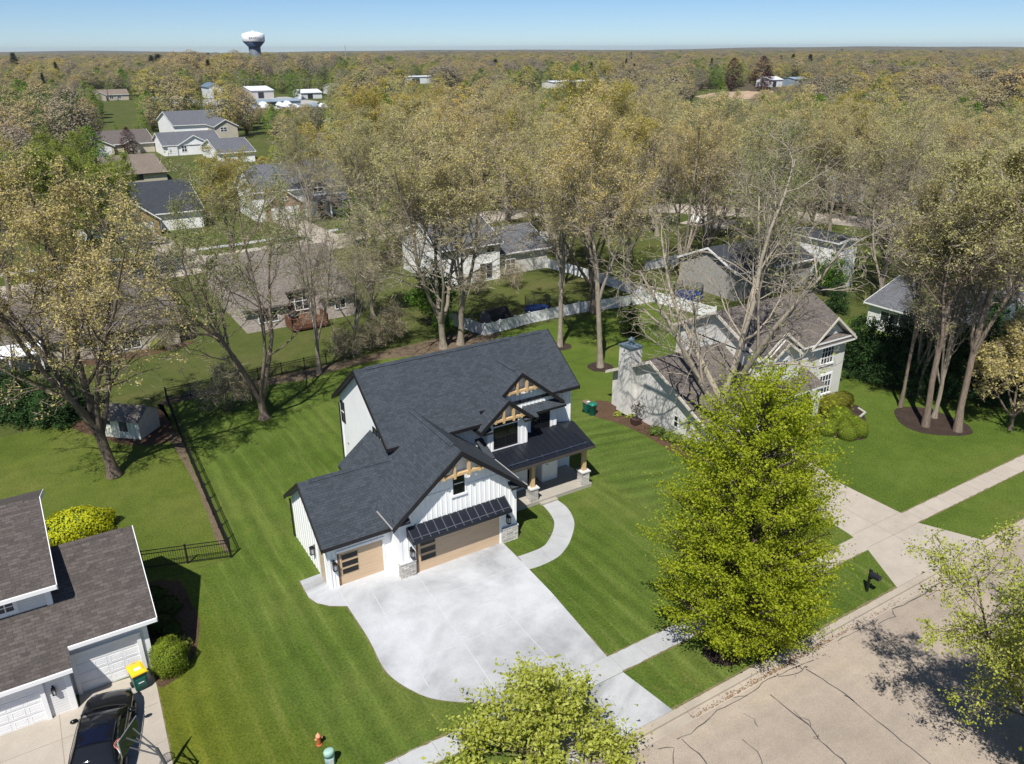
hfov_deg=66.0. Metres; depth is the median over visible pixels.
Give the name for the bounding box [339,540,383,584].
garage door
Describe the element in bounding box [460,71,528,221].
budding tree
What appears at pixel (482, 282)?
twiggy shrub
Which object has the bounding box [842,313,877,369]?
pine tree
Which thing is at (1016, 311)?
pine tree
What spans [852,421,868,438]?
clipped boxwood
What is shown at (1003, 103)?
leafing tree
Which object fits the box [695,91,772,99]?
bare field
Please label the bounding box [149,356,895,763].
lawn
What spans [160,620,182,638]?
shaded shrub
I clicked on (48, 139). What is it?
leafing tree
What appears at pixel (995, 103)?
budding tree
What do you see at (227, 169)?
budding tree
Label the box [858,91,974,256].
budding tree
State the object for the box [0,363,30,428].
dark shrub
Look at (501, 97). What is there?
budding tree
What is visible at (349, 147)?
budding tree
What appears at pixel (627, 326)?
yew bush
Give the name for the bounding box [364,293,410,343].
twiggy shrub
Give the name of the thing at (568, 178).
budding tree
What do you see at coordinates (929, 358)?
budding tree
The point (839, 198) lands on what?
house
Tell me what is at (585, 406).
wheelie bin
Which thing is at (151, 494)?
lawn
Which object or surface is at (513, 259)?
window
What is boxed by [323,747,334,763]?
utility pedestal
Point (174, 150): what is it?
garage door
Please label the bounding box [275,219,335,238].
back driveway
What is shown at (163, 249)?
back driveway
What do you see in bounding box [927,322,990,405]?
pine tree
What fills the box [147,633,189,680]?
clipped conifer
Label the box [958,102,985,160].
leafing tree
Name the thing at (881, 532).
neighbour driveway
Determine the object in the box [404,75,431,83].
storage hall
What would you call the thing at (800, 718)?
street crack seal
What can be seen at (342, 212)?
green tree
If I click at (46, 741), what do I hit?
driveway
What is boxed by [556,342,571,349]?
mulch ring
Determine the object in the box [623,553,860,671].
worn lawn edge
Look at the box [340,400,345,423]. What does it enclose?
window
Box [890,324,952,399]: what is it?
pine tree
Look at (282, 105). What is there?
covered boat
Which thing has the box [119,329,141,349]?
window
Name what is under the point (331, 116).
leafing tree
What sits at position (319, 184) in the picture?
window
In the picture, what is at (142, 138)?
house
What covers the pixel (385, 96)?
leafing tree
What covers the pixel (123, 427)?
window
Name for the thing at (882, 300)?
house
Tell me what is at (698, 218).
parked car
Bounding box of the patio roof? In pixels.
[0,341,44,368]
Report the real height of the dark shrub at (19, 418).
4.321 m
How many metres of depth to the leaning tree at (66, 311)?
46.65 m
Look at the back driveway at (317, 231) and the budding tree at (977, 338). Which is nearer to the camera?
the budding tree at (977, 338)
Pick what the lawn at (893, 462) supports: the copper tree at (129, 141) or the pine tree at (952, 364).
the pine tree at (952, 364)
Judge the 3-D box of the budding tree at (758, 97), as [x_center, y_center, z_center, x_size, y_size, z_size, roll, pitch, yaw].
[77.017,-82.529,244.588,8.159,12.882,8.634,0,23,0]
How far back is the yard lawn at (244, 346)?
89.37 m
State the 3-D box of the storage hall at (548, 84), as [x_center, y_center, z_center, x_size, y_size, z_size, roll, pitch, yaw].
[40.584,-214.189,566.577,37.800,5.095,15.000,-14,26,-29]
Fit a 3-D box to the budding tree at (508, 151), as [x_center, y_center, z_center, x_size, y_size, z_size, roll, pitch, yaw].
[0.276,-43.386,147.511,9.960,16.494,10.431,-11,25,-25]
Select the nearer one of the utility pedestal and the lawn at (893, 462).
the utility pedestal
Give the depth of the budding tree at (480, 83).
247.07 m
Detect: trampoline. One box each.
[525,293,549,312]
[673,280,703,300]
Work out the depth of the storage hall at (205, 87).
460.30 m
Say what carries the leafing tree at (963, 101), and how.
on the yard lawn at (244, 346)
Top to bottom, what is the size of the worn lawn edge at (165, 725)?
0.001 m
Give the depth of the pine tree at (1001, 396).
59.90 m
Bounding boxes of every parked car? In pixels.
[68,688,136,763]
[690,213,710,223]
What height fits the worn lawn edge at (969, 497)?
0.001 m
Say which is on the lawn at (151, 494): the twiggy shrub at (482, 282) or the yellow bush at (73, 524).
the yellow bush at (73, 524)
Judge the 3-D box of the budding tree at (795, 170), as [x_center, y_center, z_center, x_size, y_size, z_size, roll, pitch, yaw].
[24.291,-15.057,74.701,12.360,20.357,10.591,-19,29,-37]
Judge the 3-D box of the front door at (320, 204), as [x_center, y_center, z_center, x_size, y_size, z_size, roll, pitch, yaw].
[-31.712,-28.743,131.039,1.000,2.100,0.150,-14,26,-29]
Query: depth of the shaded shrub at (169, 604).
38.33 m
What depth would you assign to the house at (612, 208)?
124.56 m
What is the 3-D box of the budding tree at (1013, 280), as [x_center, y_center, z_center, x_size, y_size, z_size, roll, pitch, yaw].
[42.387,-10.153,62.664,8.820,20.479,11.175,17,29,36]
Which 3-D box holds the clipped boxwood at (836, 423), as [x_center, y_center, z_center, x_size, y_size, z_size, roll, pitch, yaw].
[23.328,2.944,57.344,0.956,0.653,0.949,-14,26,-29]
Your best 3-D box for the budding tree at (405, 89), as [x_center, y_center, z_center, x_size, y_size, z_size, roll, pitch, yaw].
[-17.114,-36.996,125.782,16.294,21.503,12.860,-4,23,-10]
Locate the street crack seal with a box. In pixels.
[658,583,951,763]
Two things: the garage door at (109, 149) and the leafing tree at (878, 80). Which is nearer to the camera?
the garage door at (109, 149)
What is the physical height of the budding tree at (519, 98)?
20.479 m
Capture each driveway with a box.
[0,670,172,763]
[118,235,206,267]
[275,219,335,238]
[300,543,606,705]
[681,218,734,228]
[729,445,982,586]
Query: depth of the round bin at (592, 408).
59.06 m
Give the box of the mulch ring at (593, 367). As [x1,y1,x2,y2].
[587,362,613,371]
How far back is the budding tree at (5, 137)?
151.65 m
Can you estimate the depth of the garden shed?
56.06 m
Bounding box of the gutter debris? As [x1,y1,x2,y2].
[690,559,971,717]
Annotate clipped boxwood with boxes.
[818,421,836,436]
[826,405,852,422]
[829,418,838,427]
[838,425,857,441]
[839,419,851,425]
[848,415,862,424]
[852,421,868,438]
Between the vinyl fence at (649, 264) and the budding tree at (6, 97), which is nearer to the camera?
the vinyl fence at (649, 264)
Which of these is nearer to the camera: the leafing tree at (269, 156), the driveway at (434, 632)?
the driveway at (434, 632)
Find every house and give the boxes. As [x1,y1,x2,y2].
[0,279,180,374]
[0,489,157,735]
[77,178,203,240]
[87,129,155,155]
[89,153,168,182]
[92,89,128,100]
[151,110,255,162]
[201,242,357,333]
[234,159,347,221]
[272,132,345,160]
[402,214,551,284]
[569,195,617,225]
[605,290,856,449]
[677,227,863,300]
[829,172,866,202]
[863,274,1023,335]
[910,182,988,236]
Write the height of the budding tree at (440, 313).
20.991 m
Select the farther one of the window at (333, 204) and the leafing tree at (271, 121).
the leafing tree at (271, 121)
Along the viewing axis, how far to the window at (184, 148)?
209.06 m
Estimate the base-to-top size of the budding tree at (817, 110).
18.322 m
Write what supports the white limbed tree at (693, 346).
on the lawn at (893, 462)
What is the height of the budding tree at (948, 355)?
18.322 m
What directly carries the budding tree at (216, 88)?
on the yard lawn at (244, 346)
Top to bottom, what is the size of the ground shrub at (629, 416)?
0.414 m
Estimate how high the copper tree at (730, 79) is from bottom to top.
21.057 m
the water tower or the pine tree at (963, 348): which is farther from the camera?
the water tower
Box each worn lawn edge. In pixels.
[157,687,173,763]
[299,581,346,606]
[347,606,504,706]
[382,710,495,763]
[435,725,512,763]
[503,543,607,655]
[607,545,837,656]
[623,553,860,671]
[672,587,896,709]
[901,454,1023,512]
[917,470,1023,522]
[982,517,1023,539]
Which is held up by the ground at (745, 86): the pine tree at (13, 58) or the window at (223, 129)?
the pine tree at (13, 58)
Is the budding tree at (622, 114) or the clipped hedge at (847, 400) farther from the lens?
the budding tree at (622, 114)
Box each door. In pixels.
[0,685,46,735]
[74,637,141,691]
[94,147,111,155]
[119,221,154,238]
[167,147,178,155]
[258,92,263,97]
[271,205,299,219]
[318,203,324,215]
[318,547,326,582]
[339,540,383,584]
[418,517,499,571]
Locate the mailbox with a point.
(874, 576)
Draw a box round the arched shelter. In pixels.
[480,306,510,323]
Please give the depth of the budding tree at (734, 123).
129.47 m
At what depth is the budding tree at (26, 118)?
163.74 m
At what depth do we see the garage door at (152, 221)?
117.00 m
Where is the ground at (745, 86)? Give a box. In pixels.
[141,76,837,748]
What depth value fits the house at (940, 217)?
116.71 m
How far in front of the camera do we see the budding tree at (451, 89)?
215.90 m
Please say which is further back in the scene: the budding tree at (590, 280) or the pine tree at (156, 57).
the pine tree at (156, 57)
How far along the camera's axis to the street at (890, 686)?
33.06 m
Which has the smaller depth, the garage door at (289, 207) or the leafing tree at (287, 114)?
the garage door at (289, 207)
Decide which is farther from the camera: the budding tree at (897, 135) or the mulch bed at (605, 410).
the budding tree at (897, 135)
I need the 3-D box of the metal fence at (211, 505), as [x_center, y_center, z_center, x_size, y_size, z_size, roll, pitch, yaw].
[-21.270,4.976,52.266,0.168,1.240,23.988,-13,26,-27]
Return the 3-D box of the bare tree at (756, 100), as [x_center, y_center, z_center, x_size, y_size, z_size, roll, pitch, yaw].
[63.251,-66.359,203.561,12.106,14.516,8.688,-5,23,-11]
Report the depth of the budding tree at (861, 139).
109.51 m
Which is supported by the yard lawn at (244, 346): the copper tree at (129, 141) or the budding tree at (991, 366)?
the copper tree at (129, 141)
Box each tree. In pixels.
[0,83,32,145]
[0,107,27,148]
[0,119,28,159]
[0,125,139,266]
[0,134,54,298]
[0,143,208,478]
[2,98,54,145]
[8,52,22,68]
[18,80,68,148]
[20,103,55,144]
[20,125,140,248]
[39,72,48,89]
[42,84,106,162]
[53,62,59,76]
[64,110,102,153]
[73,97,106,129]
[102,147,352,420]
[119,127,136,153]
[135,110,150,131]
[140,91,157,130]
[152,53,161,63]
[184,143,290,253]
[201,80,241,123]
[216,157,240,197]
[262,152,363,372]
[263,106,281,140]
[264,110,333,222]
[264,137,291,163]
[266,105,279,134]
[275,109,305,157]
[276,105,299,133]
[285,69,301,97]
[287,105,302,131]
[288,133,307,160]
[296,76,417,231]
[297,97,410,267]
[297,104,319,131]
[297,224,398,354]
[309,104,324,132]
[317,208,414,317]
[324,105,339,130]
[324,109,350,167]
[333,192,369,243]
[334,97,466,226]
[338,107,537,349]
[342,98,365,128]
[353,79,437,217]
[366,93,392,110]
[378,91,447,221]
[381,105,540,345]
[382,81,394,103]
[399,85,508,196]
[400,257,459,325]
[404,78,474,190]
[421,647,652,763]
[425,74,448,104]
[427,81,455,125]
[430,303,457,332]
[434,95,467,187]
[442,88,464,113]
[445,83,475,112]
[446,94,484,125]
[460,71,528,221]
[464,78,556,207]
[470,82,490,125]
[471,77,498,114]
[474,90,579,221]
[489,104,630,285]
[490,104,537,192]
[495,59,640,236]
[495,83,535,120]
[505,84,661,313]
[507,86,603,246]
[508,97,624,346]
[512,65,546,99]
[533,79,665,367]
[535,104,547,114]
[540,101,567,120]
[581,79,664,185]
[588,101,904,445]
[601,114,687,276]
[603,73,701,235]
[615,89,651,190]
[621,91,754,283]
[626,83,695,207]
[634,82,697,195]
[635,346,862,668]
[643,89,795,247]
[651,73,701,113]
[666,92,757,246]
[694,96,771,205]
[701,120,855,300]
[704,111,830,301]
[712,81,729,107]
[717,97,783,235]
[721,57,742,91]
[721,83,851,208]
[736,84,809,206]
[741,95,760,126]
[751,55,772,91]
[753,95,770,105]
[760,67,774,90]
[790,97,870,226]
[793,99,858,212]
[794,90,885,231]
[799,73,834,104]
[800,93,821,131]
[804,255,825,288]
[806,92,827,124]
[807,54,814,63]
[810,249,851,296]
[819,84,887,219]
[823,276,854,314]
[825,89,963,288]
[833,87,957,231]
[839,119,947,290]
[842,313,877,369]
[842,315,887,385]
[844,110,895,211]
[853,91,885,173]
[853,315,908,387]
[857,316,919,391]
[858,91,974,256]
[864,76,898,116]
[870,78,886,99]
[870,100,890,152]
[871,130,1023,427]
[877,95,905,120]
[885,241,989,396]
[885,305,930,355]
[887,144,972,407]
[890,102,910,124]
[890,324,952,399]
[894,212,975,394]
[901,320,967,396]
[901,516,1023,760]
[903,170,1023,418]
[913,84,997,180]
[920,84,950,120]
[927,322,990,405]
[928,125,1023,432]
[935,78,984,137]
[935,128,1023,285]
[943,99,1023,260]
[946,300,978,375]
[951,96,975,134]
[954,313,1012,404]
[956,78,984,111]
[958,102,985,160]
[961,113,993,153]
[962,307,1023,430]
[964,103,1023,278]
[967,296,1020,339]
[968,78,1011,141]
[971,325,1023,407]
[974,92,1010,123]
[975,328,1023,408]
[986,102,1008,143]
[988,112,1022,148]
[996,207,1023,312]
[999,300,1023,335]
[1000,103,1023,140]
[1000,350,1023,407]
[1007,81,1023,113]
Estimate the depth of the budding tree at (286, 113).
218.66 m
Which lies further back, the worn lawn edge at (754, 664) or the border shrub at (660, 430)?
the border shrub at (660, 430)
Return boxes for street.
[0,204,914,299]
[618,534,1023,763]
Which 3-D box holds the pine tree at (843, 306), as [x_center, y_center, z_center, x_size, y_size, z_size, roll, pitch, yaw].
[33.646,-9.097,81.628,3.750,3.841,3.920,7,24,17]
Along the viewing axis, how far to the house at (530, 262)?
95.91 m
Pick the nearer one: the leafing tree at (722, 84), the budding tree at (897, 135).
the budding tree at (897, 135)
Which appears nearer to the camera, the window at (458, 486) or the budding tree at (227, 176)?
the window at (458, 486)
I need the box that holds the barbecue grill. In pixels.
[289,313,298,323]
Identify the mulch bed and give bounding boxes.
[82,341,195,364]
[148,580,199,686]
[588,400,708,458]
[809,405,866,439]
[894,407,972,435]
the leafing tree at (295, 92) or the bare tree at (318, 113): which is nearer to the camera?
the bare tree at (318, 113)
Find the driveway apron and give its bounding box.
[529,672,671,763]
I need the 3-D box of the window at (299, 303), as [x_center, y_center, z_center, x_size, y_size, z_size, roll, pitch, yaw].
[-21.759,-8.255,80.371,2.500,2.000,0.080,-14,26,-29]
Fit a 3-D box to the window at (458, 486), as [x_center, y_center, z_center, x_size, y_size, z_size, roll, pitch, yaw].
[-2.778,5.276,41.037,0.920,1.450,0.120,-14,26,-29]
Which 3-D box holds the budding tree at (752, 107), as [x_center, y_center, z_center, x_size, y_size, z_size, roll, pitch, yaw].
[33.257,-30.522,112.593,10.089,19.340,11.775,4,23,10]
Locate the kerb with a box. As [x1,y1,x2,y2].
[577,519,1023,763]
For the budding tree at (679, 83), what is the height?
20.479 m
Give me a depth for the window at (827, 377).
61.35 m
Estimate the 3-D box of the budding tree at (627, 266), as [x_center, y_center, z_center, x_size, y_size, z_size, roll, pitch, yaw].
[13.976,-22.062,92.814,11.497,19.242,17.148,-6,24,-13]
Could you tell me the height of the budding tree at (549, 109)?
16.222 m
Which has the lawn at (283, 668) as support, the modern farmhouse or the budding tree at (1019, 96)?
the modern farmhouse
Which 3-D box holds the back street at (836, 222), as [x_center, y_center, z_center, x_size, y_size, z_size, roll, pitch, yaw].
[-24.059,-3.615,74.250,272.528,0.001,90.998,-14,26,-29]
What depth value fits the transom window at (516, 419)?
46.41 m
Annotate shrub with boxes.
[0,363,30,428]
[0,366,56,430]
[16,377,86,432]
[41,360,103,420]
[146,611,177,637]
[147,337,166,350]
[149,584,168,604]
[152,328,180,350]
[153,594,182,615]
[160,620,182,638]
[177,635,192,648]
[185,348,257,414]
[327,325,363,359]
[348,316,393,351]
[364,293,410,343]
[463,266,491,295]
[495,259,527,287]
[613,411,622,416]
[624,413,634,418]
[647,424,661,435]
[656,427,664,435]
[659,430,670,440]
[666,431,677,443]
[680,438,696,451]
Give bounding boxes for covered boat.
[280,103,288,108]
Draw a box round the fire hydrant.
[314,733,321,746]
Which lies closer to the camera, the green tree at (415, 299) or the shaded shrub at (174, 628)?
the shaded shrub at (174, 628)
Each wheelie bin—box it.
[126,660,147,691]
[582,399,590,412]
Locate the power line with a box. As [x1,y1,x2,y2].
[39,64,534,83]
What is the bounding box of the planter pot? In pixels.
[630,402,644,425]
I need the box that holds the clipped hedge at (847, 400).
[818,391,854,413]
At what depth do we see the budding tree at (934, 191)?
55.92 m
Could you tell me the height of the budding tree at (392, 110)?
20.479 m
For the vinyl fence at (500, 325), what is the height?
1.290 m
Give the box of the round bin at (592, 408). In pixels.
[588,402,596,415]
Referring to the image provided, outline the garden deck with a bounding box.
[284,307,328,330]
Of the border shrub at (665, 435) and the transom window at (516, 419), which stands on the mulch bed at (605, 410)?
the border shrub at (665, 435)
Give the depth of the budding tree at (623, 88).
106.51 m
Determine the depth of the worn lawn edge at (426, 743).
31.33 m
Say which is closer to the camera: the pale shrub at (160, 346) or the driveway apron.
the driveway apron
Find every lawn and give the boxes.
[0,82,1023,763]
[0,404,229,582]
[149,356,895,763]
[488,302,689,361]
[568,316,1023,580]
[570,393,828,569]
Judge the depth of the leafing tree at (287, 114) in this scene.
176.92 m
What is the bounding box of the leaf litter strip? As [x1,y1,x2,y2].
[159,333,500,404]
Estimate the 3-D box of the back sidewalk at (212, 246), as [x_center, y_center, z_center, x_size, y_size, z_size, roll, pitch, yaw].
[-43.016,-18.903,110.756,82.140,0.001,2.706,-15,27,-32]
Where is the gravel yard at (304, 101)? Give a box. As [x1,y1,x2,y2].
[191,97,318,112]
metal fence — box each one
[139,538,231,569]
[164,387,229,551]
[165,352,326,399]
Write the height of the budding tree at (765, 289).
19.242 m
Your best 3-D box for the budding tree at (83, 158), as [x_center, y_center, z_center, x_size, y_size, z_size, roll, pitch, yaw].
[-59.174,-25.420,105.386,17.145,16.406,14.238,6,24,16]
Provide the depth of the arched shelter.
79.23 m
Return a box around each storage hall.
[200,82,222,98]
[240,86,273,98]
[244,98,301,106]
[295,89,322,98]
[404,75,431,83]
[542,80,593,88]
[755,76,783,86]
[782,77,807,85]
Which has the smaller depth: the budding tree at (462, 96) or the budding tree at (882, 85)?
the budding tree at (462, 96)
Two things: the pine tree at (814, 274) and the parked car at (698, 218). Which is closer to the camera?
the pine tree at (814, 274)
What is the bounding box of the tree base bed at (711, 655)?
[702,642,743,665]
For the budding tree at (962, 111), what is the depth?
116.10 m
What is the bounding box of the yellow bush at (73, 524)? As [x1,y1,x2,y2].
[45,504,115,546]
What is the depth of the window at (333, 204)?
132.06 m
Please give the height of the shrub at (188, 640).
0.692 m
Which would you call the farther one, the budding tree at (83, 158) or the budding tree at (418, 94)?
the budding tree at (418, 94)
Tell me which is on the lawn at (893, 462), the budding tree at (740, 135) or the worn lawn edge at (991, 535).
the worn lawn edge at (991, 535)
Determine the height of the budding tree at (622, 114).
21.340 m
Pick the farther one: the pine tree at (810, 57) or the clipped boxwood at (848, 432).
the pine tree at (810, 57)
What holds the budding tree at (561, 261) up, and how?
on the mulch ring at (567, 346)
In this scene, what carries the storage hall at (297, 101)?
on the gravel yard at (304, 101)
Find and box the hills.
[0,46,1023,54]
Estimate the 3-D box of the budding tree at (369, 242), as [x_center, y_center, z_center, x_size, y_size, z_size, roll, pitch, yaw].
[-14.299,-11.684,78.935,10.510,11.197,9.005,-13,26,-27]
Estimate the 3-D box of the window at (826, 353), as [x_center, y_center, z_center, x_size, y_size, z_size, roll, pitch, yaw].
[24.092,-2.088,60.185,1.640,1.730,0.120,-14,26,-29]
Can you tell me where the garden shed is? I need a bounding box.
[101,403,159,438]
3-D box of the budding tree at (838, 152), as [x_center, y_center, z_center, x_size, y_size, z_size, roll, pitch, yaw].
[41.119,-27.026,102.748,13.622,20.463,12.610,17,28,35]
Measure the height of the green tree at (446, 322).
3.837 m
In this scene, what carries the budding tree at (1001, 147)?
on the lawn at (893, 462)
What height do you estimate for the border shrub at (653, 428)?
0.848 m
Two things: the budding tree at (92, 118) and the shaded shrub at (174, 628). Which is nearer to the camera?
the shaded shrub at (174, 628)
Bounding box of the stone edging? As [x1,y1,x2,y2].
[858,407,865,417]
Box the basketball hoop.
[114,715,166,763]
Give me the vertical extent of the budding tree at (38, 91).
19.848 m
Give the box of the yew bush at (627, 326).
[616,301,641,336]
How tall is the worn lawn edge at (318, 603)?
0.001 m
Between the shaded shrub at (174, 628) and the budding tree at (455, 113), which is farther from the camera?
the budding tree at (455, 113)
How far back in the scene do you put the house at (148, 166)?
163.05 m
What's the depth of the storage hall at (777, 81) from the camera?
564.05 m
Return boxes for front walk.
[518,500,573,568]
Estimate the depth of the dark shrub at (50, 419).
57.30 m
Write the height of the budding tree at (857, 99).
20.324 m
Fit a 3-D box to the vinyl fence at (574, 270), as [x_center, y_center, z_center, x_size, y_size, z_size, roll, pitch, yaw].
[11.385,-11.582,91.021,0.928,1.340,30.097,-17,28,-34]
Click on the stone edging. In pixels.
(863, 411)
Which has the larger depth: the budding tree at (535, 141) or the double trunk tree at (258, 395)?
the budding tree at (535, 141)
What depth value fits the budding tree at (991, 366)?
55.15 m
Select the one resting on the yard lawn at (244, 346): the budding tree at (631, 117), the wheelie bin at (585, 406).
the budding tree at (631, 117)
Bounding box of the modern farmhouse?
[283,329,595,588]
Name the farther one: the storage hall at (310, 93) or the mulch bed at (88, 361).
the storage hall at (310, 93)
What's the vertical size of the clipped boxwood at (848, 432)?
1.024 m
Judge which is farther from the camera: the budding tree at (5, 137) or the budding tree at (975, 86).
the budding tree at (975, 86)
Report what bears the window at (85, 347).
in the house at (21, 362)
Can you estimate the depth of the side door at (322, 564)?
40.70 m
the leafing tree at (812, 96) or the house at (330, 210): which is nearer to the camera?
the house at (330, 210)
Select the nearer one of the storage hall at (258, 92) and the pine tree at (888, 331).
the pine tree at (888, 331)
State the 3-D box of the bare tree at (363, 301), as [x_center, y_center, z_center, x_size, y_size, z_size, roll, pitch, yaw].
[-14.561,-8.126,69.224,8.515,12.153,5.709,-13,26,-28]
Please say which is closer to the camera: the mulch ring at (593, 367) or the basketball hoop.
the basketball hoop
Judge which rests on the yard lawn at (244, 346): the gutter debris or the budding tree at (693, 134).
the budding tree at (693, 134)
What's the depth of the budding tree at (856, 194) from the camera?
128.53 m
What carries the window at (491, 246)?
in the house at (530, 262)
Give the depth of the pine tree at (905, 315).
64.98 m
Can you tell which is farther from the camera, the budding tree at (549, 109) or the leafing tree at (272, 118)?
the leafing tree at (272, 118)
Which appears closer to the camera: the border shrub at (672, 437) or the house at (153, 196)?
the border shrub at (672, 437)
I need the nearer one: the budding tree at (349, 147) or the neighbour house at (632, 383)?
the neighbour house at (632, 383)
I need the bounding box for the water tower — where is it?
[241,31,264,57]
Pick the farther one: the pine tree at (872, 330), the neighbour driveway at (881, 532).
the pine tree at (872, 330)
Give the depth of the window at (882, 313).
75.72 m
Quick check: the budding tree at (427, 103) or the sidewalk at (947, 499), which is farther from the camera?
the budding tree at (427, 103)
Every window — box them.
[0,601,18,616]
[83,337,98,349]
[117,422,128,432]
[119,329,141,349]
[121,175,143,180]
[181,146,187,151]
[220,127,227,131]
[257,309,278,323]
[286,291,310,311]
[311,182,322,191]
[329,202,337,210]
[334,298,345,309]
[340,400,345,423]
[372,426,379,439]
[450,469,466,497]
[479,262,492,279]
[486,245,494,252]
[491,420,518,451]
[493,418,517,426]
[505,258,515,269]
[529,410,550,431]
[672,413,679,428]
[775,357,789,380]
[819,345,835,367]
[819,371,832,395]
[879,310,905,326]
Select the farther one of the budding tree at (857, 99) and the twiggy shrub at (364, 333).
the budding tree at (857, 99)
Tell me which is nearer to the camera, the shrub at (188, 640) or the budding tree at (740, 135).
the shrub at (188, 640)
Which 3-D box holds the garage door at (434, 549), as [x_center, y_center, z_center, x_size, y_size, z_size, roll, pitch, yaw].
[-2.831,8.475,42.434,4.950,2.250,0.130,-14,26,-29]
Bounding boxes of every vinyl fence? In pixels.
[448,292,653,335]
[547,258,716,314]
[645,254,679,270]
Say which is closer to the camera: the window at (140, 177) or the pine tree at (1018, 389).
the pine tree at (1018, 389)
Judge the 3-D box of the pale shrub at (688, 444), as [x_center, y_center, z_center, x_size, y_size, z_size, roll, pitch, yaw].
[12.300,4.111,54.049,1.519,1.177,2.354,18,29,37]
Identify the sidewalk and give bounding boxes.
[0,215,435,275]
[385,615,710,763]
[809,537,867,570]
[902,455,1023,521]
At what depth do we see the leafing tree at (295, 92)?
437.75 m
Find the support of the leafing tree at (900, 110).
on the yard lawn at (244, 346)
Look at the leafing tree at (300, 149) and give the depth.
167.63 m
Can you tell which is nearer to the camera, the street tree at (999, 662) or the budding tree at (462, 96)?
the street tree at (999, 662)
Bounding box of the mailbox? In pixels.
[865,569,881,591]
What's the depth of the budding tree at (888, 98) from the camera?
198.75 m
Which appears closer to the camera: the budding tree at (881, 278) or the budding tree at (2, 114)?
the budding tree at (881, 278)
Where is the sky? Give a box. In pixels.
[0,0,1023,52]
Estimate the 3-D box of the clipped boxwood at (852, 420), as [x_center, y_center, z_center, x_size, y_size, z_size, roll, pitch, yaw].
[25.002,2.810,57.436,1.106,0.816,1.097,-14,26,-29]

